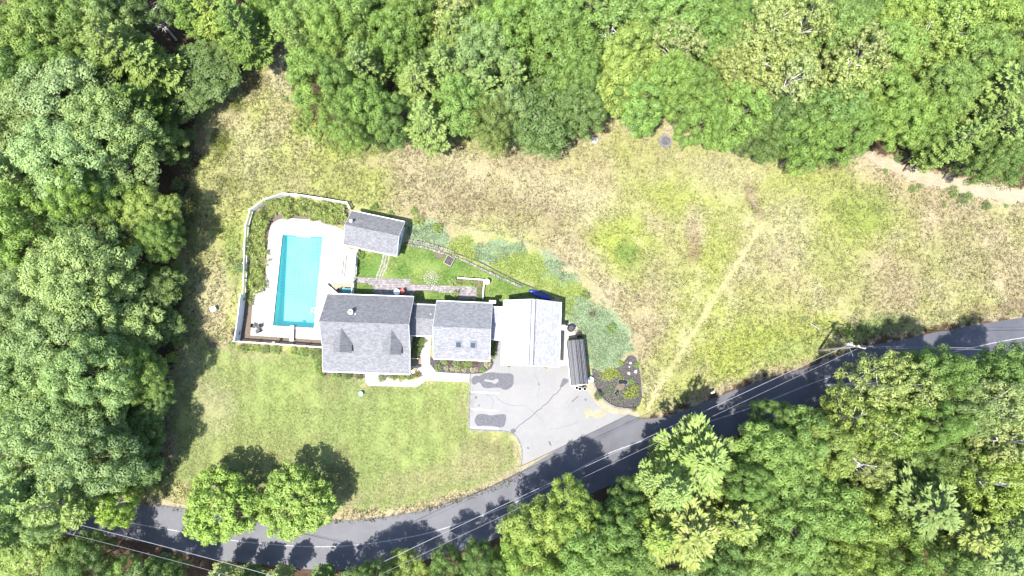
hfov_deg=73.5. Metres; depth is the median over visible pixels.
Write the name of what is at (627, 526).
leafy tree
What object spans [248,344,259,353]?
shrub
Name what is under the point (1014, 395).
oak tree
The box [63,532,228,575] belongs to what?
overhead wire
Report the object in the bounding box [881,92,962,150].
leafy tree
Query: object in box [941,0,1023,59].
leafy tree
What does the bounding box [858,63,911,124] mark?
leafy tree
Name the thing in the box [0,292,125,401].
leafy tree
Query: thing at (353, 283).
white fence
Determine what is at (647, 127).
leafy tree
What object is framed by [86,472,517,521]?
road edge
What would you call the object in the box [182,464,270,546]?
maple tree
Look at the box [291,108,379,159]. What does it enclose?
weedy undergrowth
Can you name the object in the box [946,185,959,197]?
shrub
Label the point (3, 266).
leafy tree
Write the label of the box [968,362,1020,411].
leafy tree
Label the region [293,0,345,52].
leafy tree
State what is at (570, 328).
covered grill
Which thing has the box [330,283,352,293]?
gravel bed
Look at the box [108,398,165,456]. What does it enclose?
leafy tree
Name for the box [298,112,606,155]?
edge undergrowth
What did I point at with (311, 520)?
maple tree
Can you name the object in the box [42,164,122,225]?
leafy tree
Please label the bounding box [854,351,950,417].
oak tree
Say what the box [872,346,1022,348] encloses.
overhead wire
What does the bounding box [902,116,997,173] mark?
pine tree
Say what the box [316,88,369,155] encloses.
leafy tree
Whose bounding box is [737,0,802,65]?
oak tree
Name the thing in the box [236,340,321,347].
white fence
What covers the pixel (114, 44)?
pine tree
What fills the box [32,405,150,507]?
leafy tree
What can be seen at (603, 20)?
oak tree
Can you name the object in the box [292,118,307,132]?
shrub
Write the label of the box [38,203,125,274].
leafy tree
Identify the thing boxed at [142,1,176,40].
bare tree
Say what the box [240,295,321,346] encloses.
mulch strip
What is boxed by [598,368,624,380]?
lime shrubbery
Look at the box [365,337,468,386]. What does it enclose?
front walk
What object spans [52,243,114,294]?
leafy tree
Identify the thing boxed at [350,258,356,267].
pool heater
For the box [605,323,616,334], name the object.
shrub
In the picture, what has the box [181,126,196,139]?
shrub
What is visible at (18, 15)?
leafy tree
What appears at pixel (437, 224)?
shrub
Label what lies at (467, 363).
shrub
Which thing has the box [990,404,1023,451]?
leafy tree
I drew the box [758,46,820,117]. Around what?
oak tree
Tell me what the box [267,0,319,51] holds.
leafy tree
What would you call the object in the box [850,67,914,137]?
leafy tree
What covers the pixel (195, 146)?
edge undergrowth
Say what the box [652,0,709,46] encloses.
leafy tree
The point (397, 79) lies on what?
oak tree
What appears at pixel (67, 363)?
leafy tree
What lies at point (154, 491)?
shrub
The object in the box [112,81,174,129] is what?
leafy tree
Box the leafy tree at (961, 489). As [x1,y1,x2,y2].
[939,459,983,522]
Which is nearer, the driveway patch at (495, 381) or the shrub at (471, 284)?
the driveway patch at (495, 381)
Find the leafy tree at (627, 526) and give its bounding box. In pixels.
[586,495,649,566]
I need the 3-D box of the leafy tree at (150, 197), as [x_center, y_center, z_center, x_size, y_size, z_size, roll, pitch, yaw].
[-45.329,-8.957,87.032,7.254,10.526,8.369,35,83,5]
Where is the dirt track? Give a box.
[863,151,1023,204]
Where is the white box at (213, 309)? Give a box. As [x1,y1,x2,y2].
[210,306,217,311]
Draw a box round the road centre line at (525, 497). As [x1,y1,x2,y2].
[4,337,1023,546]
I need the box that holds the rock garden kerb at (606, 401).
[588,373,635,409]
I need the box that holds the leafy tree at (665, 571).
[654,548,719,575]
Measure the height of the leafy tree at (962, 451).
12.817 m
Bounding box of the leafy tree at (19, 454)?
[0,396,91,494]
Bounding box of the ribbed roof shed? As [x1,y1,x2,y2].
[566,339,587,385]
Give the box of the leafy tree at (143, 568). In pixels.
[121,552,179,575]
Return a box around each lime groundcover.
[447,234,478,260]
[489,250,586,314]
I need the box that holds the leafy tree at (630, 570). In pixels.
[576,526,648,575]
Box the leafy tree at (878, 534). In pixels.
[820,481,912,561]
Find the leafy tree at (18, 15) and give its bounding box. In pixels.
[0,0,87,70]
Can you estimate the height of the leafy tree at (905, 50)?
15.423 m
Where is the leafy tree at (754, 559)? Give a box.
[695,538,762,574]
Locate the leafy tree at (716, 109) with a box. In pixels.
[672,89,732,151]
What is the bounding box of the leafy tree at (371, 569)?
[351,557,394,575]
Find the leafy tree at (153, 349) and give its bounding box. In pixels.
[100,324,157,382]
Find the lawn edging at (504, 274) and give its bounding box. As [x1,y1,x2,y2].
[447,250,554,298]
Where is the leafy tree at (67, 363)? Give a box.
[35,327,149,410]
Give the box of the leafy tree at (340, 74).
[316,54,368,103]
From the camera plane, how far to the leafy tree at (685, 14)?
81.21 m
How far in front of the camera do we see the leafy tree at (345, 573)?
78.99 m
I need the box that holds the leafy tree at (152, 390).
[108,345,174,405]
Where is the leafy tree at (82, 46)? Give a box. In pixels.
[67,30,128,72]
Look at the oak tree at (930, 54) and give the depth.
82.65 m
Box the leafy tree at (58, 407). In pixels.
[24,386,129,462]
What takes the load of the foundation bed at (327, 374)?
on the ground at (216, 410)
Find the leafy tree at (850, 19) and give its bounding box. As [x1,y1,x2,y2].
[803,0,876,68]
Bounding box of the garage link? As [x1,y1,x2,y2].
[491,306,505,339]
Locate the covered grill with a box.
[567,325,574,331]
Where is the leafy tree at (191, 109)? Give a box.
[161,70,214,124]
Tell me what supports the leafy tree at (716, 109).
on the ground at (216, 410)
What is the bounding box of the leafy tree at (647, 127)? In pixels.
[610,73,674,138]
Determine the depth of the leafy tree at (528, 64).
86.64 m
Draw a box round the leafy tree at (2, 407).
[0,380,36,434]
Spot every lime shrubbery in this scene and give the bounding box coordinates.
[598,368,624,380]
[622,384,638,398]
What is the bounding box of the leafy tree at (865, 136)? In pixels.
[822,107,883,167]
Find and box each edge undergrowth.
[154,52,253,484]
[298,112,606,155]
[603,113,856,169]
[665,308,1016,414]
[900,147,1023,191]
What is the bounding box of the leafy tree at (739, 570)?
[697,529,754,575]
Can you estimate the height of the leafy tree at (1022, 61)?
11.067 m
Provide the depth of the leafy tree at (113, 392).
83.75 m
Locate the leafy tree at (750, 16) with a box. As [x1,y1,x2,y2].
[705,0,761,52]
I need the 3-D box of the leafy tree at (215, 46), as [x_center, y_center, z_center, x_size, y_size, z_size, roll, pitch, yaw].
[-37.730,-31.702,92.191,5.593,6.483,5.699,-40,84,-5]
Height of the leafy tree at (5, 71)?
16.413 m
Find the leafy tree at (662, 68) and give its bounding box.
[641,48,693,119]
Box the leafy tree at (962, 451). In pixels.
[911,431,989,488]
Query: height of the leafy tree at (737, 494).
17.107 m
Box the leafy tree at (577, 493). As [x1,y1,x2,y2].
[542,472,602,545]
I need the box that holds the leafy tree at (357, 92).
[339,75,398,144]
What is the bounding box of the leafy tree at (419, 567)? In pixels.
[384,547,430,575]
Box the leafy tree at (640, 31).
[597,17,664,91]
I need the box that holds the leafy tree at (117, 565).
[98,551,142,575]
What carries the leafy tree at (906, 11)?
on the ground at (216, 410)
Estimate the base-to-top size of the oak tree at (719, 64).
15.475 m
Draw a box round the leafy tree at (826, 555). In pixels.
[789,521,853,575]
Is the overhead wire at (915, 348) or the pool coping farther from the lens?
the pool coping
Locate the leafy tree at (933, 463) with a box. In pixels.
[884,434,953,489]
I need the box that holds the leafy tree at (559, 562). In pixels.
[537,542,588,574]
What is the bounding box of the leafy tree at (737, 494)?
[715,449,778,509]
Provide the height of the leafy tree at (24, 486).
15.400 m
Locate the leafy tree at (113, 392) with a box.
[82,367,151,425]
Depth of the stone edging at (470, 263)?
91.13 m
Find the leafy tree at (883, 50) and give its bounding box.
[854,38,902,67]
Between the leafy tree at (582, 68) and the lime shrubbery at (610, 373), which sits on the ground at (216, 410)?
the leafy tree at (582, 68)
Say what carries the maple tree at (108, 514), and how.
on the ground at (216, 410)
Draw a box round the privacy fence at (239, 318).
[233,294,244,341]
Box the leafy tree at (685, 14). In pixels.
[631,0,706,56]
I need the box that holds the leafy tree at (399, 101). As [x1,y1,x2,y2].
[371,90,416,149]
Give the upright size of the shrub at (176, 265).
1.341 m
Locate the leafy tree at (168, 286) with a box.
[116,260,188,324]
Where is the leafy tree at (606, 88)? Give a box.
[594,44,654,117]
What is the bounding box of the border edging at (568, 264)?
[427,217,641,386]
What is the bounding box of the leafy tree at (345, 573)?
[340,566,378,575]
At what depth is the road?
87.23 m
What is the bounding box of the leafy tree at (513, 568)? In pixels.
[499,527,571,575]
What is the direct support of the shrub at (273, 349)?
on the ground at (216, 410)
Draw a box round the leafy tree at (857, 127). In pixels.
[823,92,878,142]
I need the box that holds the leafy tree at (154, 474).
[119,440,165,493]
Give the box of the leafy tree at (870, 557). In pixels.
[814,536,895,575]
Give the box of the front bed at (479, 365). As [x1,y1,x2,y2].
[430,357,493,373]
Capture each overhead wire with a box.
[58,519,272,575]
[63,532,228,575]
[375,345,846,565]
[378,349,855,575]
[857,347,978,349]
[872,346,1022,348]
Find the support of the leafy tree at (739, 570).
on the ground at (216, 410)
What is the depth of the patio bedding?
90.86 m
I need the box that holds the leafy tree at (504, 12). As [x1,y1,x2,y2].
[469,0,532,72]
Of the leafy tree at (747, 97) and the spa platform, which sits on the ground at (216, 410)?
the leafy tree at (747, 97)
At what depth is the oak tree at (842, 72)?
79.97 m
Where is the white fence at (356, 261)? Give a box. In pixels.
[353,248,358,276]
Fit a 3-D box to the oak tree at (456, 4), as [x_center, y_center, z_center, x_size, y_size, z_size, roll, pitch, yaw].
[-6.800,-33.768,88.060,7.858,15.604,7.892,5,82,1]
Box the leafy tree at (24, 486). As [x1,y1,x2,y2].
[0,467,36,514]
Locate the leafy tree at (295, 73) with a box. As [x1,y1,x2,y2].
[284,44,349,116]
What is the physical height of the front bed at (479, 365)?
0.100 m
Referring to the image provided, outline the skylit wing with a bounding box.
[433,300,495,361]
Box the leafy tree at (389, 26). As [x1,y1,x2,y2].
[362,5,427,72]
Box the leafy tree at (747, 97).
[707,79,775,153]
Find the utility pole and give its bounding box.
[817,342,865,355]
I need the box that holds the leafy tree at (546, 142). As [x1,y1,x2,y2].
[498,70,578,160]
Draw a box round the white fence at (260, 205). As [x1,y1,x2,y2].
[242,192,351,296]
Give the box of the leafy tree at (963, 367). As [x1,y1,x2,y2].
[890,343,982,404]
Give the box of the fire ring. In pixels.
[659,135,671,147]
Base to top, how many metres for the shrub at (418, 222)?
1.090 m
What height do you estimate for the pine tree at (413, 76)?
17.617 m
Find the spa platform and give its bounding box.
[324,254,346,276]
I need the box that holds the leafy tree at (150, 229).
[134,213,187,262]
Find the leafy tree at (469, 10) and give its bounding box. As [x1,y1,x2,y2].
[455,0,498,24]
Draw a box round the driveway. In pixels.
[469,340,627,464]
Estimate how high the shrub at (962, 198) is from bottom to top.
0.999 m
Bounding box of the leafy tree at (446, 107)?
[432,70,489,136]
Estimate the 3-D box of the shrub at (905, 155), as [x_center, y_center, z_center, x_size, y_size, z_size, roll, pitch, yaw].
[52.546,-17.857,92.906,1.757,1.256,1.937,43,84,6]
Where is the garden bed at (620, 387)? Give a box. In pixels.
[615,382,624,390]
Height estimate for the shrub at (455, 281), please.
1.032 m
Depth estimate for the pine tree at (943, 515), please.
74.41 m
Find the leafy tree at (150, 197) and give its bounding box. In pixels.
[120,185,183,242]
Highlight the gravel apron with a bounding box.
[587,381,639,416]
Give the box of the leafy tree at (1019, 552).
[972,501,1023,569]
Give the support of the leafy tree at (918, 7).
on the ground at (216, 410)
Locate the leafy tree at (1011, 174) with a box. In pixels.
[966,129,1023,186]
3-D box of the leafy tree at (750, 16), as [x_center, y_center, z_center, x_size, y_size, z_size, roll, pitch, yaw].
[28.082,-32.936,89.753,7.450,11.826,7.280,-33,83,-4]
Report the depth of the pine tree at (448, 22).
80.89 m
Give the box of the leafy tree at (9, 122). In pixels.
[0,75,69,169]
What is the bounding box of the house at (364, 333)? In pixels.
[319,293,420,374]
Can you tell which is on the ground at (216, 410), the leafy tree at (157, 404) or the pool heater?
the leafy tree at (157, 404)
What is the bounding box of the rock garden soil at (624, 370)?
[592,355,641,408]
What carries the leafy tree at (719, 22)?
on the ground at (216, 410)
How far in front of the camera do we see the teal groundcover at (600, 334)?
89.93 m
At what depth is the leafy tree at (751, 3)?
86.75 m
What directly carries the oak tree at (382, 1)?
on the ground at (216, 410)
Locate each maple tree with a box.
[87,479,144,529]
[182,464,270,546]
[257,459,339,542]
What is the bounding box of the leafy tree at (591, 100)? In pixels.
[550,78,606,141]
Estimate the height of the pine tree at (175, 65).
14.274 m
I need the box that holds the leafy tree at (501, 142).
[465,95,518,157]
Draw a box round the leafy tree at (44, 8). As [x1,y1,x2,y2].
[25,0,122,48]
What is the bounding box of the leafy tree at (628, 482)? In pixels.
[604,473,649,520]
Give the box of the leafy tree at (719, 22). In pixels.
[677,0,741,66]
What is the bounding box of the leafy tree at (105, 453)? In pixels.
[80,418,149,472]
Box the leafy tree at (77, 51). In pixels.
[60,46,130,100]
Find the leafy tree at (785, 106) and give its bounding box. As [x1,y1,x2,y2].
[747,91,817,162]
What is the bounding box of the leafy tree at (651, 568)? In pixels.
[636,552,666,575]
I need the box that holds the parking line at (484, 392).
[471,391,498,393]
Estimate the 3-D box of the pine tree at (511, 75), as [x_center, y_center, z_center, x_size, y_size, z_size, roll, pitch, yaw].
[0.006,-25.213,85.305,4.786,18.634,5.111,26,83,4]
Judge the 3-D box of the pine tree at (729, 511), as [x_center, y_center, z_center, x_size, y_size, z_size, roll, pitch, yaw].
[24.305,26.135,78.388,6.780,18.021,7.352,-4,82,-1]
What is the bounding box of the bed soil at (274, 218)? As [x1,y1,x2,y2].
[247,198,348,293]
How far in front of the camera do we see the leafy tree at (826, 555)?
74.05 m
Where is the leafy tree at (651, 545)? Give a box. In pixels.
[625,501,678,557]
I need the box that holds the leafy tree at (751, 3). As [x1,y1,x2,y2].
[735,0,787,48]
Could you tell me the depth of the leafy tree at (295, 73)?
80.79 m
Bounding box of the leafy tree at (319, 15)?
[305,1,370,74]
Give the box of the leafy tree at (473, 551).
[460,535,509,575]
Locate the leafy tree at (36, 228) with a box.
[0,214,41,259]
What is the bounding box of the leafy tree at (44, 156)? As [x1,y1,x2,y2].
[4,111,124,213]
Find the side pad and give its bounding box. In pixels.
[560,322,579,365]
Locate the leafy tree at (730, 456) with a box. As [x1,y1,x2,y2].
[716,437,778,512]
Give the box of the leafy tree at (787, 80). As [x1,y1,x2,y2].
[764,41,816,90]
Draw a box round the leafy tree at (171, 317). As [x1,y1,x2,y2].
[138,301,187,349]
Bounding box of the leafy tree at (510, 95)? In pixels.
[485,81,529,133]
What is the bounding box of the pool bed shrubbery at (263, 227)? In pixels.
[243,196,346,305]
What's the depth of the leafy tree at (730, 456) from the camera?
79.82 m
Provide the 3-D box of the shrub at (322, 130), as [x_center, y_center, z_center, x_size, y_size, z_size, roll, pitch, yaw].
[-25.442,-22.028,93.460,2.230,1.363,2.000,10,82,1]
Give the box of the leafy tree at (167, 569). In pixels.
[135,553,191,575]
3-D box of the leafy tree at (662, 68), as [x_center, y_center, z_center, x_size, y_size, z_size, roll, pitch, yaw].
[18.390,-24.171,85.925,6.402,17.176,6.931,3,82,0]
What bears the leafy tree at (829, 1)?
on the ground at (216, 410)
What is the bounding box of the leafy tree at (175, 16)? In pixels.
[168,0,223,29]
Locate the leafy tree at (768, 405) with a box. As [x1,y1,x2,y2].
[748,397,800,439]
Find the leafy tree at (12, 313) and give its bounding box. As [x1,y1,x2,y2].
[0,287,33,333]
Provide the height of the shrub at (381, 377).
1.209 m
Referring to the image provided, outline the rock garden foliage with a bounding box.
[594,377,639,405]
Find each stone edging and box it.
[405,244,521,287]
[406,239,453,252]
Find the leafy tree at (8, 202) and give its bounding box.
[0,181,60,274]
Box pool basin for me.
[273,235,322,327]
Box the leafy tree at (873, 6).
[838,0,900,62]
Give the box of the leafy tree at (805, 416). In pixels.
[762,404,832,465]
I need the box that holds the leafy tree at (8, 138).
[0,114,25,172]
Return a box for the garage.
[500,299,565,367]
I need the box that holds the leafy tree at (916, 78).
[909,42,946,89]
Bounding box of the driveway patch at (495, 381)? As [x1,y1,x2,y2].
[484,379,498,383]
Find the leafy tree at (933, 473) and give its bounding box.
[879,450,948,500]
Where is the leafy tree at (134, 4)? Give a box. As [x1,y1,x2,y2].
[118,0,174,32]
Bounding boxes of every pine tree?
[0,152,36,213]
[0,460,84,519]
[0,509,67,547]
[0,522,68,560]
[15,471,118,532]
[78,13,168,92]
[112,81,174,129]
[124,39,186,100]
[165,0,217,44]
[191,0,251,47]
[213,0,278,70]
[279,16,319,83]
[344,37,391,98]
[398,59,445,121]
[405,97,450,156]
[427,40,462,106]
[432,9,477,71]
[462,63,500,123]
[492,48,531,91]
[631,451,695,518]
[644,478,727,572]
[647,412,738,503]
[702,483,760,551]
[858,455,964,546]
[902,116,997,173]
[908,496,1003,562]
[923,524,1023,575]
[932,101,1021,152]
[945,60,1023,123]
[949,102,1023,171]
[962,494,1023,549]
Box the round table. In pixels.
[394,289,399,294]
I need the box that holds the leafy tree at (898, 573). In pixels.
[845,551,908,575]
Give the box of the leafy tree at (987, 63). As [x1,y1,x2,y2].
[939,21,1018,90]
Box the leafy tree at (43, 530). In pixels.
[11,490,88,543]
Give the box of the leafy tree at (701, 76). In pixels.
[658,59,726,131]
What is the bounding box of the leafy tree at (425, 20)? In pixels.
[386,0,442,45]
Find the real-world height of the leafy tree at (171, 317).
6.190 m
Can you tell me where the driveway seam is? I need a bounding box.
[520,414,628,466]
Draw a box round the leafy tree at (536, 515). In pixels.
[495,493,564,573]
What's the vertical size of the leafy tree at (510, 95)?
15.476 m
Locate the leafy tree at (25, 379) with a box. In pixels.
[0,323,82,412]
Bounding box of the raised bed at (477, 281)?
[457,277,484,299]
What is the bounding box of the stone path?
[376,254,390,277]
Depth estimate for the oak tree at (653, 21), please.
86.96 m
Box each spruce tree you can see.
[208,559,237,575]
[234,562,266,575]
[266,562,295,575]
[311,563,338,575]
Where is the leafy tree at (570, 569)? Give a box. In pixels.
[556,497,633,575]
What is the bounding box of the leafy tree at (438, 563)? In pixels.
[429,542,467,575]
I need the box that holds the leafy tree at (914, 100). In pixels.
[871,82,939,152]
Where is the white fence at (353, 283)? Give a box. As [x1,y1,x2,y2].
[350,280,354,293]
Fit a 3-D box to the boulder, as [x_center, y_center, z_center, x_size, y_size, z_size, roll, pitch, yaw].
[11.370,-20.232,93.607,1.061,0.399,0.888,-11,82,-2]
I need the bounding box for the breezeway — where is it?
[410,304,435,341]
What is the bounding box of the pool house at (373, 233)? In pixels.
[343,210,404,256]
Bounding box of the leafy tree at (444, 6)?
[418,0,458,33]
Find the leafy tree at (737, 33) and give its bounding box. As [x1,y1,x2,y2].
[704,22,765,89]
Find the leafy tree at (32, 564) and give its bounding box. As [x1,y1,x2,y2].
[0,534,70,575]
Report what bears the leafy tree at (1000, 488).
on the ground at (216, 410)
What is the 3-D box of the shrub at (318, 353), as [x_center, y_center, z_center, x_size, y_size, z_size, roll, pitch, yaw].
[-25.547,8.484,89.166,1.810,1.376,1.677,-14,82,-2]
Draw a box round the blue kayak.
[529,290,550,299]
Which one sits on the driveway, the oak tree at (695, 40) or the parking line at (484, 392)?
the parking line at (484, 392)
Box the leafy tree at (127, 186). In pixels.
[87,173,147,227]
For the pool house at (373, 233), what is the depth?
88.56 m
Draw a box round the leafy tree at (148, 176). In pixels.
[84,123,165,200]
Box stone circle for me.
[424,270,438,284]
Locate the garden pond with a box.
[618,379,627,384]
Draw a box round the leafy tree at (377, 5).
[364,0,391,25]
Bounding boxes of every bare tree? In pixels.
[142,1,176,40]
[830,453,876,472]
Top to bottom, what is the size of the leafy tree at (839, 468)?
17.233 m
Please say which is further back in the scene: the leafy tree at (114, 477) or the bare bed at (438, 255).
the bare bed at (438, 255)
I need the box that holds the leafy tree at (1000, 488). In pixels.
[966,438,1023,509]
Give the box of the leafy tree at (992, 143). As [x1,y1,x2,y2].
[942,131,1023,185]
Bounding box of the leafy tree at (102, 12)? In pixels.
[61,0,143,41]
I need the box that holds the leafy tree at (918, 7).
[874,0,942,44]
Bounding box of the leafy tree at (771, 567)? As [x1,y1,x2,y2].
[725,513,797,575]
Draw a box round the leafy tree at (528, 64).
[496,51,555,124]
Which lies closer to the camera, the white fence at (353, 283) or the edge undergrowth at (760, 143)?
the white fence at (353, 283)
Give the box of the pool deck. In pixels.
[250,218,355,339]
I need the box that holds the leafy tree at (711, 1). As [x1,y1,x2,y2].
[705,0,730,11]
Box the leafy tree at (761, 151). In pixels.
[730,108,787,165]
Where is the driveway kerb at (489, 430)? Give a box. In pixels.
[468,373,522,465]
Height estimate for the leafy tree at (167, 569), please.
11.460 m
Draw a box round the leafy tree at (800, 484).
[756,448,828,528]
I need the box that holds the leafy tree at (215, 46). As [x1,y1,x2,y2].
[207,34,244,70]
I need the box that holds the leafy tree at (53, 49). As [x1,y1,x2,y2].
[12,31,97,103]
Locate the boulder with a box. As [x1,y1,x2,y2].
[592,137,598,142]
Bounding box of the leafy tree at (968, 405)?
[906,374,1002,438]
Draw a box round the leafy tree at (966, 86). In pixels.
[917,58,988,126]
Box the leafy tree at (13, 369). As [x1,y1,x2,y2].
[0,318,72,374]
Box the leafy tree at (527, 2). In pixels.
[492,0,543,38]
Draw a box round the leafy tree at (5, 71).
[0,39,47,99]
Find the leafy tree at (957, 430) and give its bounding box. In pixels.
[889,394,978,452]
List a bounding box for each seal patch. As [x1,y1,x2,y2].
[471,372,513,389]
[475,414,505,426]
[560,378,567,386]
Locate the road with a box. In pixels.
[32,317,1023,569]
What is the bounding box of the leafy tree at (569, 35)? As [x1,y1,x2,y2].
[524,8,604,94]
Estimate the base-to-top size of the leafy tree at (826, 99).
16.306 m
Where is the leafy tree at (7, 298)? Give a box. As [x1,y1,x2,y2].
[0,264,47,332]
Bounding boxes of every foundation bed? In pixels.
[324,372,364,377]
[388,371,417,378]
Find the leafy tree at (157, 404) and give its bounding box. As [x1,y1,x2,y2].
[131,378,175,425]
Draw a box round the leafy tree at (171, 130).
[136,112,190,165]
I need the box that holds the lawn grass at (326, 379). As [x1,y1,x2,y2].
[171,342,521,509]
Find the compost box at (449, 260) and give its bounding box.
[443,255,454,266]
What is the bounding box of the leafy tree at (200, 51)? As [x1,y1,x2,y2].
[169,38,242,105]
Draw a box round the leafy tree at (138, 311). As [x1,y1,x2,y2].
[67,262,165,351]
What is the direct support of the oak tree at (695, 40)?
on the ground at (216, 410)
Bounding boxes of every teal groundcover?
[408,224,448,249]
[474,241,526,263]
[543,259,575,282]
[564,291,634,372]
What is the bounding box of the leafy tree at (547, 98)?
[528,64,589,125]
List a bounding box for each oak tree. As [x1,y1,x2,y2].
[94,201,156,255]
[344,26,396,64]
[375,0,426,41]
[378,42,428,92]
[393,54,435,100]
[428,0,485,45]
[544,2,599,51]
[550,21,600,61]
[580,0,646,55]
[585,0,607,10]
[605,0,662,38]
[643,13,709,80]
[665,51,701,95]
[698,40,760,104]
[720,31,791,106]
[736,11,812,88]
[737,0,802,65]
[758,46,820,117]
[761,1,814,38]
[773,0,838,58]
[803,53,880,116]
[816,19,894,88]
[816,384,897,448]
[825,349,913,417]
[831,443,896,489]
[839,386,927,458]
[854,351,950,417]
[882,14,955,78]
[919,0,992,64]
[934,0,973,38]
[942,378,1023,441]
[949,449,1023,523]
[958,0,1022,50]
[958,402,1023,481]
[974,96,1023,157]
[975,58,1023,109]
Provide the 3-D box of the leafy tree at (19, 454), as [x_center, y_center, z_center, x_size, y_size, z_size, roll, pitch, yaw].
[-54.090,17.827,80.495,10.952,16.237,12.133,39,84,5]
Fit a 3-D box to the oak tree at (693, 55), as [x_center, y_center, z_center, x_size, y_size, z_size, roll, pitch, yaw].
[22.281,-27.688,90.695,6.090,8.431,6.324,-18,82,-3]
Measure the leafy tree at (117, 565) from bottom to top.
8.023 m
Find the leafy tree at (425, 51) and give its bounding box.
[415,38,464,89]
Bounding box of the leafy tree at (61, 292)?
[15,222,145,335]
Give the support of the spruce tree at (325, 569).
on the ground at (216, 410)
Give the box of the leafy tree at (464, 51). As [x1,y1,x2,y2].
[447,13,517,91]
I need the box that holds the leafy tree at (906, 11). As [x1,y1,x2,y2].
[881,0,929,23]
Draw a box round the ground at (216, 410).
[0,0,1023,575]
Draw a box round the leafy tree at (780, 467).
[727,420,815,489]
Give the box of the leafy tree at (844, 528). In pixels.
[784,472,871,546]
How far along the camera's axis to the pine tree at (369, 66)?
80.82 m
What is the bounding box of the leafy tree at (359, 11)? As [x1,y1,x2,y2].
[323,0,382,54]
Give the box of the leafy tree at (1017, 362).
[970,340,1023,404]
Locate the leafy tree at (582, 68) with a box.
[559,48,602,109]
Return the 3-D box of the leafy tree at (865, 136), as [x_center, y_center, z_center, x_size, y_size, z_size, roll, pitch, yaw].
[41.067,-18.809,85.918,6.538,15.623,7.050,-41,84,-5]
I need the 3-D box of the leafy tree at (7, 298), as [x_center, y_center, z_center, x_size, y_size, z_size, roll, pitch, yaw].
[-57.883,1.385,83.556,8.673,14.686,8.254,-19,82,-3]
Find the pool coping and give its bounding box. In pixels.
[270,232,324,329]
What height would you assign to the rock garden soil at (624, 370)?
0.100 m
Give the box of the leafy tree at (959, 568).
[892,532,988,575]
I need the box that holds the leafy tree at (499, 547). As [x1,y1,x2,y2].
[476,545,517,575]
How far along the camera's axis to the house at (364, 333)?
85.86 m
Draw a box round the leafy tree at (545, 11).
[522,0,592,57]
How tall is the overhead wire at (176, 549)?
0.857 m
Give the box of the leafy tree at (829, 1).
[813,0,868,49]
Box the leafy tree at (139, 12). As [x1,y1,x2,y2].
[102,0,143,26]
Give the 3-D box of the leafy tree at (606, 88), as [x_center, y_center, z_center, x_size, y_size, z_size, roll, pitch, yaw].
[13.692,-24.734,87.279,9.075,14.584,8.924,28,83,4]
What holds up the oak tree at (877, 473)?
on the ground at (216, 410)
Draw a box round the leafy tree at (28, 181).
[18,158,89,206]
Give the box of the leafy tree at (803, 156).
[775,113,844,176]
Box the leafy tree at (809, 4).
[788,0,827,18]
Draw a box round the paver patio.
[354,277,476,298]
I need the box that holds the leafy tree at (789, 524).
[750,486,827,572]
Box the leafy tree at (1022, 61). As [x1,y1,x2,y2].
[996,40,1023,67]
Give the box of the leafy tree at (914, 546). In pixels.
[849,524,943,575]
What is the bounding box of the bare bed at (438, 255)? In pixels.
[434,253,443,259]
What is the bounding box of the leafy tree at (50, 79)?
[0,53,120,163]
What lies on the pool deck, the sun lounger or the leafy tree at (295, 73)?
the sun lounger
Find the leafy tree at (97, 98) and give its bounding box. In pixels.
[56,80,169,179]
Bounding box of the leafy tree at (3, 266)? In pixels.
[0,237,40,291]
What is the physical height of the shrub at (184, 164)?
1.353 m
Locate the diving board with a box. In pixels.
[290,326,293,340]
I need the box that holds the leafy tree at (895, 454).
[862,420,921,469]
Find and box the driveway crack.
[515,386,562,429]
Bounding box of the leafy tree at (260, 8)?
[245,0,291,31]
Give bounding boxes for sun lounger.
[323,284,337,293]
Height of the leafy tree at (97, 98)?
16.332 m
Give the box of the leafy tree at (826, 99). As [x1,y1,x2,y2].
[802,79,873,148]
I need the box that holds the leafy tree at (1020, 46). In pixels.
[971,2,1023,63]
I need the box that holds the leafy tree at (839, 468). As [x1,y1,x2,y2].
[792,415,872,481]
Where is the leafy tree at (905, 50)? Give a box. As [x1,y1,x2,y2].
[849,14,932,89]
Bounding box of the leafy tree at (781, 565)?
[758,526,812,575]
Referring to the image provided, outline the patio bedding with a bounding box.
[356,278,476,298]
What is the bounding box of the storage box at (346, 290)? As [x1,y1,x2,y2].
[342,288,352,293]
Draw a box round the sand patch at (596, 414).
[584,408,605,418]
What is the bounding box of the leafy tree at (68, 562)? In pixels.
[42,528,117,575]
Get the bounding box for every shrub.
[146,481,159,493]
[156,474,169,487]
[166,350,178,363]
[170,177,184,189]
[170,260,184,273]
[171,337,184,347]
[177,284,186,293]
[177,308,184,320]
[178,154,191,166]
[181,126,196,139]
[233,258,247,272]
[237,345,248,353]
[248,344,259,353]
[258,345,268,353]
[270,346,280,355]
[288,346,297,355]
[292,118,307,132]
[296,347,307,357]
[300,110,313,121]
[306,128,321,142]
[309,347,321,359]
[313,358,321,370]
[315,367,325,375]
[317,120,330,132]
[321,133,337,147]
[330,372,339,379]
[338,140,350,152]
[343,373,351,379]
[369,202,377,210]
[377,374,386,383]
[379,140,389,148]
[389,374,396,381]
[410,208,418,214]
[410,347,420,356]
[411,336,423,349]
[412,215,423,225]
[432,223,442,233]
[448,278,457,286]
[462,361,471,366]
[467,278,476,287]
[579,290,590,299]
[594,391,603,400]
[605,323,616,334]
[826,157,835,166]
[894,150,907,162]
[908,184,915,191]
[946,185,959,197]
[947,163,960,175]
[958,193,968,203]
[966,192,973,199]
[982,200,991,209]
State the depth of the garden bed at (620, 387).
89.03 m
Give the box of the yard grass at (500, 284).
[354,242,550,305]
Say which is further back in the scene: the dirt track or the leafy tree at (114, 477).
the dirt track
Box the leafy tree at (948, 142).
[901,123,961,164]

